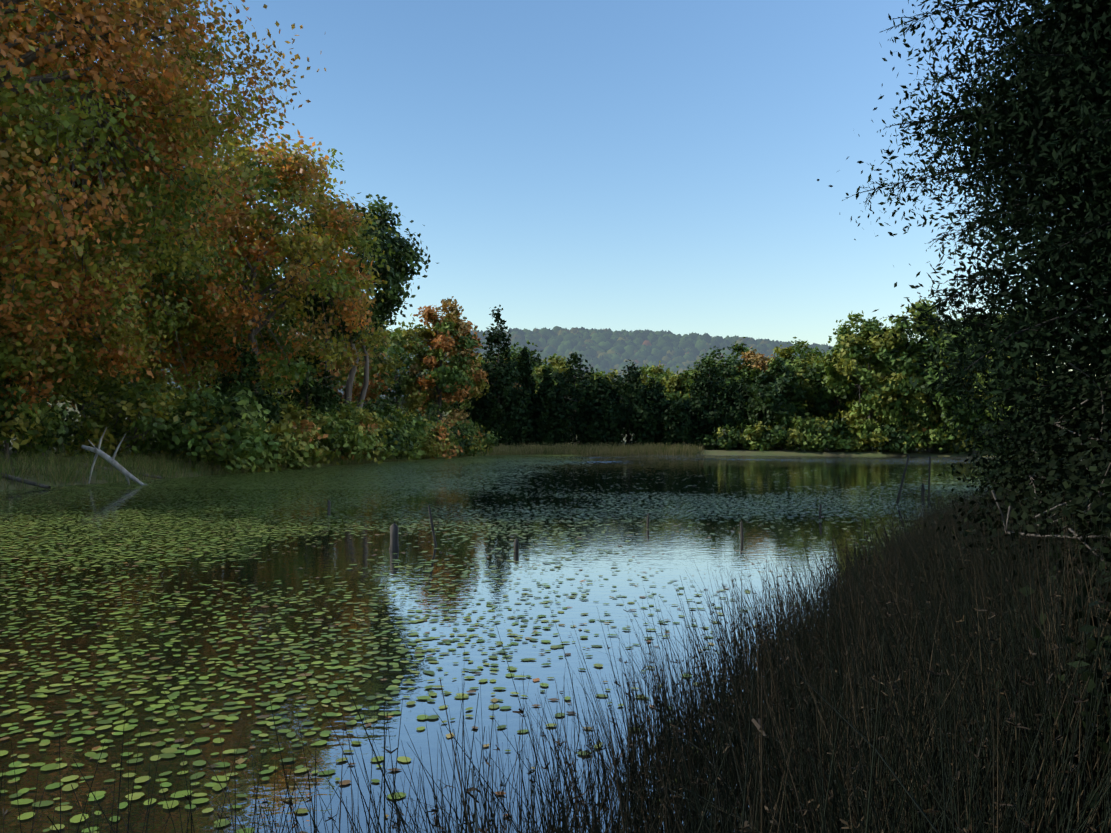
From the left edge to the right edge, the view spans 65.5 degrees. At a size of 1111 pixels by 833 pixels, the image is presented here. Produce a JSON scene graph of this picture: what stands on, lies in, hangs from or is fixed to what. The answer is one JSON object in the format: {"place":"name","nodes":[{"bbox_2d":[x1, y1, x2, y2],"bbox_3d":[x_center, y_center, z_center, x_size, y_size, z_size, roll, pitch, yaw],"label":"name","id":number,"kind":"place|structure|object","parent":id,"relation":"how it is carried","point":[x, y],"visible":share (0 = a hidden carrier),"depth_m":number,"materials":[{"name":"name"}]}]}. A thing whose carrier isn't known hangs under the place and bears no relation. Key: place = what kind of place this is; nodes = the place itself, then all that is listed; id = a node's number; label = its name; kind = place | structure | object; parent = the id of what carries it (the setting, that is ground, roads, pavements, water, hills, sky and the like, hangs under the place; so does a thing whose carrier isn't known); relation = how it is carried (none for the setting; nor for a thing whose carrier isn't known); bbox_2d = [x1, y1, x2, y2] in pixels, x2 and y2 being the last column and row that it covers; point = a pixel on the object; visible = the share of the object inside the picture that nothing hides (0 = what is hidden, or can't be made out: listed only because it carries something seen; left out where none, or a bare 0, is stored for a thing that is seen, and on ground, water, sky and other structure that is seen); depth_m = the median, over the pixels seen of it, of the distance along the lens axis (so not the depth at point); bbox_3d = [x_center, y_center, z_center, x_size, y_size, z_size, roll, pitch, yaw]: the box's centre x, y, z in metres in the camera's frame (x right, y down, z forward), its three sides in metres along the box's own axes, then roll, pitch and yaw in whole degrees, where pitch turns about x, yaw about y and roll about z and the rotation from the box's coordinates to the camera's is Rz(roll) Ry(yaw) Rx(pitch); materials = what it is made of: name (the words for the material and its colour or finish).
{"place":"outdoors","nodes":[
{"label":"outdoors","id":0,"kind":"place"},
{"bbox_2d":[0,351,1015,794],"bbox_3d":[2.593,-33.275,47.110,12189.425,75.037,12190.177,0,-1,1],"label":"ground","id":1,"kind":"structure","parent":0,"point":[712,451],"depth_m":83.16,"materials":[{"name":"plant"}]},
{"bbox_2d":[0,356,73,441],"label":"shrub","id":2,"kind":"object","parent":1,"relation":"on","point":[30,384],"visible":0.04,"depth_m":41.55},
{"bbox_2d":[0,374,103,462],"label":"shrub","id":3,"kind":"object","parent":1,"relation":"on","point":[35,430],"depth_m":35.78,"materials":[{"name":"plant"}]},
{"bbox_2d":[12,358,155,456],"bbox_3d":[-25.493,-0.557,46.011,8.814,6.402,8.350,0,-1,1],"label":"shrub","id":4,"kind":"object","parent":1,"relation":"on","point":[84,393],"depth_m":44.61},
{"bbox_2d":[0,129,183,442],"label":"tree","id":5,"kind":"object","parent":1,"relation":"on","point":[45,354],"depth_m":37.04,"materials":[{"name":"plant"}]},
{"bbox_2d":[81,427,146,484],"bbox_3d":[-16.473,1.684,32.928,4.162,2.600,0.286,0,-2,19],"label":"dead tree","id":6,"kind":"object","parent":1,"relation":"on","point":[113,462],"visible":0.79,"depth_m":33.04,"materials":[{"name":"grey wood"}]},
{"bbox_2d":[50,284,181,411],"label":"tree","id":7,"kind":"object","parent":1,"relation":"on","point":[154,369],"depth_m":79.66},
{"bbox_2d":[65,283,177,406],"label":"tree","id":8,"kind":"object","parent":1,"relation":"on","point":[171,375],"depth_m":98.84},
{"bbox_2d":[0,0,277,456],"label":"tree","id":9,"kind":"object","parent":1,"relation":"on","point":[197,299],"depth_m":43.90,"materials":[{"name":"plant"}]},
{"bbox_2d":[55,373,229,460],"bbox_3d":[-19.599,0.588,41.313,7.757,5.396,6.336,0,-1,1],"label":"shrub","id":10,"kind":"object","parent":1,"relation":"on","point":[124,425],"depth_m":40.25,"materials":[{"name":"plant"}]},
{"bbox_2d":[1,463,284,488],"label":"bank logs","id":11,"kind":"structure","parent":1,"relation":"on","point":[32,483],"depth_m":30.77,"materials":[{"name":"brown wood"}]},
{"bbox_2d":[90,369,217,453],"bbox_3d":[-23.613,-0.177,51.353,7.742,5.417,7.390,0,-1,1],"label":"shrub","id":12,"kind":"object","parent":1,"relation":"on","point":[157,379],"depth_m":50.05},
{"bbox_2d":[17,229,292,447],"bbox_3d":[-27.939,-8.057,61.009,18.227,21.653,17.350,0,-1,1],"label":"tree","id":13,"kind":"object","parent":1,"relation":"on","point":[166,361],"depth_m":59.41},
{"bbox_2d":[0,0,325,374],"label":"tree","id":14,"kind":"object","parent":1,"relation":"on","point":[171,149],"depth_m":30.91,"materials":[{"name":"plant"}]},
{"bbox_2d":[138,385,280,472],"bbox_3d":[-16.760,0.811,43.038,7.299,4.698,8.351,0,-1,1],"label":"shore shrub","id":15,"kind":"object","parent":1,"relation":"on","point":[230,409],"depth_m":41.60,"materials":[{"name":"plant"}]},
{"bbox_2d":[167,403,279,460],"bbox_3d":[-18.018,1.129,45.925,6.544,3.960,5.613,0,-1,1],"label":"shrub","id":16,"kind":"object","parent":1,"relation":"on","point":[212,425],"depth_m":44.88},
{"bbox_2d":[183,384,298,411],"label":"shrub","id":17,"kind":"object","parent":1,"relation":"on","point":[285,399],"visible":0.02,"depth_m":57.04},
{"bbox_2d":[147,219,343,397],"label":"tree","id":18,"kind":"object","parent":1,"relation":"on","point":[280,271],"depth_m":72.62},
{"bbox_2d":[209,339,285,426],"bbox_3d":[-17.911,-0.592,49.289,4.783,7.778,5.261,0,-1,1],"label":"tree","id":19,"kind":"object","parent":1,"relation":"on","point":[249,359],"depth_m":49.01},
{"bbox_2d":[0,445,499,490],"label":"bank grass","id":20,"kind":"structure","parent":1,"relation":"on","point":[63,473],"depth_m":36.88,"materials":[{"name":"plant"}]},
{"bbox_2d":[200,414,313,471],"bbox_3d":[-16.148,1.676,45.937,6.354,3.726,7.106,0,-1,1],"label":"shore shrub","id":21,"kind":"object","parent":1,"relation":"on","point":[286,446],"depth_m":45.88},
{"bbox_2d":[136,122,412,420],"bbox_3d":[-17.549,-8.002,53.706,16.771,21.683,17.459,0,-1,1],"label":"tree","id":22,"kind":"object","parent":1,"relation":"on","point":[282,177],"depth_m":50.93,"materials":[{"name":"plant"}]},
{"bbox_2d":[211,294,353,404],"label":"tree","id":23,"kind":"object","parent":1,"relation":"on","point":[337,380],"depth_m":90.50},
{"bbox_2d":[264,413,330,469],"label":"shore shrub","id":24,"kind":"object","parent":1,"relation":"on","point":[306,427],"depth_m":49.25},
{"bbox_2d":[269,400,331,442],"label":"shrub","id":25,"kind":"object","parent":1,"relation":"on","point":[283,412],"depth_m":53.38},
{"bbox_2d":[274,341,347,451],"bbox_3d":[-16.845,-0.870,58.144,5.586,8.278,5.637,0,-1,1],"label":"tree","id":26,"kind":"object","parent":1,"relation":"on","point":[319,393],"depth_m":57.73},
{"bbox_2d":[279,403,355,466],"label":"shore shrub","id":27,"kind":"object","parent":1,"relation":"on","point":[332,428],"depth_m":53.02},
{"bbox_2d":[291,394,373,454],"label":"shrub","id":28,"kind":"object","parent":1,"relation":"on","point":[344,407],"depth_m":59.23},
{"bbox_2d":[265,290,407,407],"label":"tree","id":29,"kind":"object","parent":1,"relation":"on","point":[372,392],"depth_m":83.75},
{"bbox_2d":[297,404,384,461],"bbox_3d":[-15.344,1.520,55.935,8.336,4.708,5.897,1,-2,-20],"label":"shore shrub","id":30,"kind":"object","parent":1,"relation":"on","point":[360,447],"depth_m":55.28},
{"bbox_2d":[265,193,437,408],"bbox_3d":[-15.664,-6.717,65.002,13.211,19.823,12.572,0,-1,1],"label":"tree","id":31,"kind":"object","parent":1,"relation":"on","point":[396,275],"depth_m":64.51,"materials":[{"name":"plant"}]},
{"bbox_2d":[317,408,397,461],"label":"shore shrub","id":32,"kind":"object","parent":1,"relation":"on","point":[359,418],"depth_m":58.95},
{"bbox_2d":[329,404,403,463],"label":"shore shrub","id":33,"kind":"object","parent":1,"relation":"on","point":[381,424],"depth_m":61.46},
{"bbox_2d":[356,398,417,443],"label":"shrub","id":34,"kind":"object","parent":1,"relation":"on","point":[397,410],"depth_m":70.01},
{"bbox_2d":[370,408,417,457],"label":"shore shrub","id":35,"kind":"object","parent":1,"relation":"on","point":[401,435],"depth_m":64.33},
{"bbox_2d":[363,393,433,459],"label":"shore shrub","id":36,"kind":"object","parent":1,"relation":"on","point":[417,423],"depth_m":67.93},
{"bbox_2d":[353,313,457,418],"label":"tree","id":37,"kind":"object","parent":1,"relation":"on","point":[397,393],"depth_m":94.61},
{"bbox_2d":[383,417,443,459],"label":"shore shrub","id":38,"kind":"object","parent":1,"relation":"on","point":[421,451],"depth_m":70.64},
{"bbox_2d":[402,407,431,438],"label":"shrub","id":39,"kind":"object","parent":1,"relation":"on","point":[407,408],"depth_m":75.01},
{"bbox_2d":[402,413,464,458],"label":"shore shrub","id":40,"kind":"object","parent":1,"relation":"on","point":[444,447],"depth_m":73.20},
{"bbox_2d":[422,405,447,424],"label":"shrub","id":41,"kind":"object","parent":1,"relation":"on","point":[432,417],"depth_m":85.35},
{"bbox_2d":[411,400,466,457],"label":"shore shrub","id":42,"kind":"object","parent":1,"relation":"on","point":[451,436],"depth_m":76.56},
{"bbox_2d":[399,296,489,447],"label":"round tree","id":43,"kind":"object","parent":1,"relation":"on","point":[465,376],"depth_m":79.82,"materials":[{"name":"plant"}]},
{"bbox_2d":[434,416,483,456],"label":"shore shrub","id":44,"kind":"object","parent":1,"relation":"on","point":[466,434],"depth_m":79.66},
{"bbox_2d":[432,420,488,456],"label":"shore shrub","id":45,"kind":"object","parent":1,"relation":"on","point":[474,447],"depth_m":82.50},
{"bbox_2d":[450,367,493,430],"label":"cedar tree","id":46,"kind":"object","parent":1,"relation":"on","point":[451,406],"depth_m":97.62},
{"bbox_2d":[454,419,489,450],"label":"shore shrub","id":47,"kind":"object","parent":1,"relation":"on","point":[477,429],"visible":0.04,"depth_m":87.07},
{"bbox_2d":[447,353,521,412],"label":"deciduous tree","id":48,"kind":"object","parent":1,"relation":"on","point":[480,359],"depth_m":110.99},
{"bbox_2d":[475,426,501,454],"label":"shore shrub","id":49,"kind":"object","parent":1,"relation":"on","point":[488,435],"visible":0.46,"depth_m":88.88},
{"bbox_2d":[463,305,536,448],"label":"spruce tree","id":50,"kind":"object","parent":1,"relation":"on","point":[496,412],"depth_m":95.43,"materials":[{"name":"plant"}]},
{"bbox_2d":[503,347,541,445],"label":"cedar tree","id":51,"kind":"object","parent":1,"relation":"on","point":[526,365],"depth_m":98.60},
{"bbox_2d":[495,340,551,390],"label":"deciduous tree","id":52,"kind":"object","parent":1,"relation":"on","point":[538,360],"depth_m":117.28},
{"bbox_2d":[527,367,567,446],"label":"cedar tree","id":53,"kind":"object","parent":1,"relation":"on","point":[545,430],"depth_m":97.00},
{"bbox_2d":[528,353,581,435],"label":"deciduous tree","id":54,"kind":"object","parent":1,"relation":"on","point":[554,366],"depth_m":110.87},
{"bbox_2d":[0,466,1110,832],"bbox_3d":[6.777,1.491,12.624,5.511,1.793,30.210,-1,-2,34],"label":"rushes","id":55,"kind":"object","parent":1,"relation":"on","point":[840,694],"visible":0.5,"depth_m":3.30,"materials":[{"name":"plant"}]},
{"bbox_2d":[3,481,1110,832],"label":"grass seed heads","id":56,"kind":"object","parent":55,"relation":"on","point":[521,713],"visible":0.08,"depth_m":3.29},
{"bbox_2d":[545,352,599,446],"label":"cedar tree","id":57,"kind":"object","parent":1,"relation":"on","point":[561,388],"depth_m":98.07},
{"bbox_2d":[570,368,622,417],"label":"deciduous tree","id":58,"kind":"object","parent":1,"relation":"on","point":[604,375],"depth_m":113.28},
{"bbox_2d":[572,376,625,446],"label":"cedar tree","id":59,"kind":"object","parent":1,"relation":"on","point":[603,395],"depth_m":96.58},
{"bbox_2d":[596,360,661,447],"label":"cedar tree","id":60,"kind":"object","parent":1,"relation":"on","point":[636,416],"depth_m":97.15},
{"bbox_2d":[624,377,671,446],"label":"cedar tree","id":61,"kind":"object","parent":1,"relation":"on","point":[663,405],"visible":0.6,"depth_m":96.79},
{"bbox_2d":[624,361,682,412],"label":"deciduous tree","id":62,"kind":"object","parent":1,"relation":"on","point":[652,371],"visible":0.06,"depth_m":112.53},
{"bbox_2d":[660,398,692,447],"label":"cedar tree","id":63,"kind":"object","parent":1,"relation":"on","point":[676,420],"visible":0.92,"depth_m":94.92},
{"bbox_2d":[654,365,713,403],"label":"deciduous tree","id":64,"kind":"object","parent":1,"relation":"on","point":[680,380],"depth_m":108.40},
{"bbox_2d":[683,366,739,449],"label":"cedar tree","id":65,"kind":"object","parent":1,"relation":"on","point":[699,409],"depth_m":96.87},
{"bbox_2d":[696,427,741,449],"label":"shrub","id":66,"kind":"object","parent":1,"relation":"on","point":[708,444],"depth_m":93.23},
{"bbox_2d":[683,337,763,407],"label":"deciduous tree","id":67,"kind":"object","parent":1,"relation":"on","point":[710,361],"depth_m":106.79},
{"bbox_2d":[716,352,739,401],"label":"deciduous tree","id":68,"kind":"object","parent":1,"relation":"on","point":[729,357],"depth_m":122.87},
{"bbox_2d":[714,421,763,449],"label":"shrub","id":69,"kind":"object","parent":1,"relation":"on","point":[749,437],"depth_m":92.70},
{"bbox_2d":[712,378,766,449],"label":"cedar tree","id":70,"kind":"object","parent":1,"relation":"on","point":[737,417],"depth_m":95.18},
{"bbox_2d":[727,346,774,412],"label":"deciduous tree","id":71,"kind":"object","parent":1,"relation":"on","point":[759,363],"depth_m":104.41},
{"bbox_2d":[738,421,786,450],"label":"shrub","id":72,"kind":"object","parent":1,"relation":"on","point":[765,445],"depth_m":91.71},
{"bbox_2d":[733,357,808,430],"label":"deciduous tree","id":73,"kind":"object","parent":1,"relation":"on","point":[763,398],"depth_m":93.06,"materials":[{"name":"plant"}]},
{"bbox_2d":[759,424,800,449],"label":"shrub","id":74,"kind":"object","parent":1,"relation":"on","point":[780,434],"depth_m":90.58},
{"bbox_2d":[774,413,819,449],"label":"shrub","id":75,"kind":"object","parent":1,"relation":"on","point":[796,433],"depth_m":89.90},
{"bbox_2d":[766,337,833,448],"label":"deciduous tree","id":76,"kind":"object","parent":1,"relation":"on","point":[796,365],"depth_m":97.41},
{"bbox_2d":[794,340,828,360],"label":"deciduous tree","id":77,"kind":"object","parent":1,"relation":"on","point":[813,350],"depth_m":115.45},
{"bbox_2d":[793,357,844,420],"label":"deciduous tree","id":78,"kind":"object","parent":1,"relation":"on","point":[834,401],"depth_m":102.47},
{"bbox_2d":[795,416,845,452],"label":"shrub","id":79,"kind":"object","parent":1,"relation":"on","point":[814,439],"depth_m":89.23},
{"bbox_2d":[796,349,873,425],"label":"deciduous tree","id":80,"kind":"object","parent":1,"relation":"on","point":[822,407],"depth_m":94.02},
{"bbox_2d":[813,412,865,450],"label":"shrub","id":81,"kind":"object","parent":1,"relation":"on","point":[836,426],"visible":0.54,"depth_m":88.60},
{"bbox_2d":[826,422,878,452],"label":"shrub","id":82,"kind":"object","parent":1,"relation":"on","point":[841,442],"depth_m":88.02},
{"bbox_2d":[810,311,908,450],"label":"deciduous tree","id":83,"kind":"object","parent":1,"relation":"on","point":[852,341],"depth_m":88.23,"materials":[{"name":"plant"}]},
{"bbox_2d":[848,418,901,450],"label":"shrub","id":84,"kind":"object","parent":1,"relation":"on","point":[862,425],"depth_m":87.84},
{"bbox_2d":[840,342,916,425],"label":"deciduous tree","id":85,"kind":"object","parent":1,"relation":"on","point":[868,354],"depth_m":99.26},
{"bbox_2d":[872,418,913,453],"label":"shrub","id":86,"kind":"object","parent":1,"relation":"on","point":[894,436],"depth_m":85.66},
{"bbox_2d":[859,296,963,450],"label":"deciduous tree","id":87,"kind":"object","parent":1,"relation":"on","point":[883,358],"depth_m":85.71,"materials":[{"name":"plant"}]},
{"bbox_2d":[889,417,933,452],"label":"shrub","id":88,"kind":"object","parent":1,"relation":"on","point":[917,443],"depth_m":85.25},
{"bbox_2d":[897,353,957,451],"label":"deciduous tree","id":89,"kind":"object","parent":1,"relation":"on","point":[934,423],"depth_m":84.93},
{"bbox_2d":[889,329,983,452],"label":"deciduous tree","id":90,"kind":"object","parent":1,"relation":"on","point":[927,382],"depth_m":83.51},
{"bbox_2d":[910,426,964,452],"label":"shrub","id":91,"kind":"object","parent":1,"relation":"on","point":[938,437],"depth_m":83.71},
{"bbox_2d":[932,421,971,453],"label":"shrub","id":92,"kind":"object","parent":1,"relation":"on","point":[938,446],"depth_m":84.35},
{"bbox_2d":[817,0,1110,530],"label":"tree","id":93,"kind":"object","parent":1,"relation":"on","point":[1064,80],"depth_m":10.38,"materials":[{"name":"plant"}]},
{"bbox_2d":[944,421,995,454],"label":"shrub","id":94,"kind":"object","parent":1,"relation":"on","point":[956,440],"depth_m":83.18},
{"bbox_2d":[923,313,1024,454],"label":"deciduous tree","id":95,"kind":"object","parent":1,"relation":"on","point":[962,414],"depth_m":82.03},
{"bbox_2d":[967,428,1001,452],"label":"shrub","id":96,"kind":"object","parent":1,"relation":"on","point":[976,449],"visible":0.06,"depth_m":82.75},
{"bbox_2d":[904,381,1110,621],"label":"shrub","id":97,"kind":"object","parent":1,"relation":"on","point":[1080,478],"depth_m":6.03,"materials":[{"name":"plant"}]},
{"bbox_2d":[958,307,1070,450],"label":"deciduous tree","id":98,"kind":"object","parent":1,"relation":"on","point":[982,381],"depth_m":80.35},
{"bbox_2d":[938,326,1110,559],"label":"shrub","id":99,"kind":"object","parent":1,"relation":"on","point":[1074,427],"depth_m":8.66,"materials":[{"name":"plant"}]},
{"bbox_2d":[942,359,1110,545],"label":"shrub","id":100,"kind":"object","parent":1,"relation":"on","point":[1005,482],"depth_m":9.74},
{"bbox_2d":[955,380,1110,652],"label":"shrub","id":101,"kind":"object","parent":1,"relation":"on","point":[1104,509],"depth_m":5.23,"materials":[{"name":"plant"}]},
{"bbox_2d":[974,369,1108,459],"bbox_3d":[8.540,0.430,12.536,4.354,2.987,3.867,1,-2,-42],"label":"shrub","id":102,"kind":"object","parent":1,"relation":"on","point":[976,421],"depth_m":12.77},
{"bbox_2d":[996,551,1110,808],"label":"shrub","id":103,"kind":"object","parent":1,"relation":"on","point":[1091,645],"depth_m":3.17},
{"bbox_2d":[0,455,1019,832],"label":"pond water","id":104,"kind":"structure","parent":0,"point":[350,557],"depth_m":8.83,"materials":[{"name":"liquid"}]},
{"bbox_2d":[327,500,330,513],"bbox_3d":[-5.291,2.309,20.175,0.089,0.738,0.084,0,-1,1],"label":"tree stump","id":105,"kind":"object","parent":104,"relation":"in","point":[329,508],"visible":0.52,"depth_m":20.15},
{"bbox_2d":[389,523,398,550],"bbox_3d":[-2.555,2.099,13.680,0.182,0.831,0.179,0,-1,1],"label":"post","id":106,"kind":"object","parent":104,"relation":"in","point":[394,531],"visible":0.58,"depth_m":13.63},
{"bbox_2d":[428,505,436,545],"bbox_3d":[-1.990,1.989,14.221,0.223,1.087,0.051,0,-1,1],"label":"stick","id":107,"kind":"object","parent":104,"relation":"in","point":[432,526],"visible":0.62,"depth_m":14.21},
{"bbox_2d":[0,455,994,832],"bbox_3d":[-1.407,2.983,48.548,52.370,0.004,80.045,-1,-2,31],"label":"lily pads","id":108,"kind":"object","parent":104,"relation":"on","point":[172,749],"visible":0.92,"depth_m":9.16,"materials":[{"name":"plant"}]},
{"bbox_2d":[514,538,518,551],"bbox_3d":[-0.610,2.201,13.464,0.107,0.616,0.104,0,-1,1],"label":"stump","id":109,"kind":"object","parent":104,"relation":"in","point":[516,545],"visible":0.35,"depth_m":13.43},
{"bbox_2d":[740,520,743,538],"bbox_3d":[3.298,2.192,15.214,0.094,0.726,0.064,0,-1,1],"label":"tree stump","id":110,"kind":"object","parent":104,"relation":"in","point":[741,530],"visible":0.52,"depth_m":15.20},
{"bbox_2d":[818,504,821,519],"bbox_3d":[5.724,2.272,18.753,0.123,0.747,0.070,0,-1,1],"label":"stick","id":111,"kind":"object","parent":104,"relation":"in","point":[820,509],"visible":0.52,"depth_m":18.73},
{"bbox_2d":[896,455,909,502],"bbox_3d":[9.393,1.907,23.497,0.493,1.730,0.082,0,-1,1],"label":"stick","id":112,"kind":"object","parent":104,"relation":"in","point":[902,481],"visible":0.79,"depth_m":23.48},
{"bbox_2d":[921,484,924,500],"bbox_3d":[10.391,2.336,24.427,0.088,0.897,0.101,0,-1,1],"label":"stump","id":113,"kind":"object","parent":104,"relation":"in","point":[923,491],"visible":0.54,"depth_m":24.40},
{"bbox_2d":[927,456,930,500],"bbox_3d":[10.559,1.949,24.438,0.136,1.676,0.071,0,-1,1],"label":"stick","id":114,"kind":"object","parent":104,"relation":"in","point":[929,477],"visible":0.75,"depth_m":24.42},
{"bbox_2d":[129,326,964,397],"bbox_3d":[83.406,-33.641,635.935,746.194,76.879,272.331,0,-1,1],"label":"forested hill","id":115,"kind":"structure","parent":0,"point":[606,349],"depth_m":611.31,"materials":[{"name":"plant"}]},
{"bbox_2d":[25,0,1107,375],"label":"sky","id":116,"kind":"structure","parent":0,"point":[654,165],"materials":[{"name":"blue"}]},
{"bbox_2d":[455,441,706,455],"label":"reeds","id":117,"kind":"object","parent":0,"point":[605,449],"depth_m":92.18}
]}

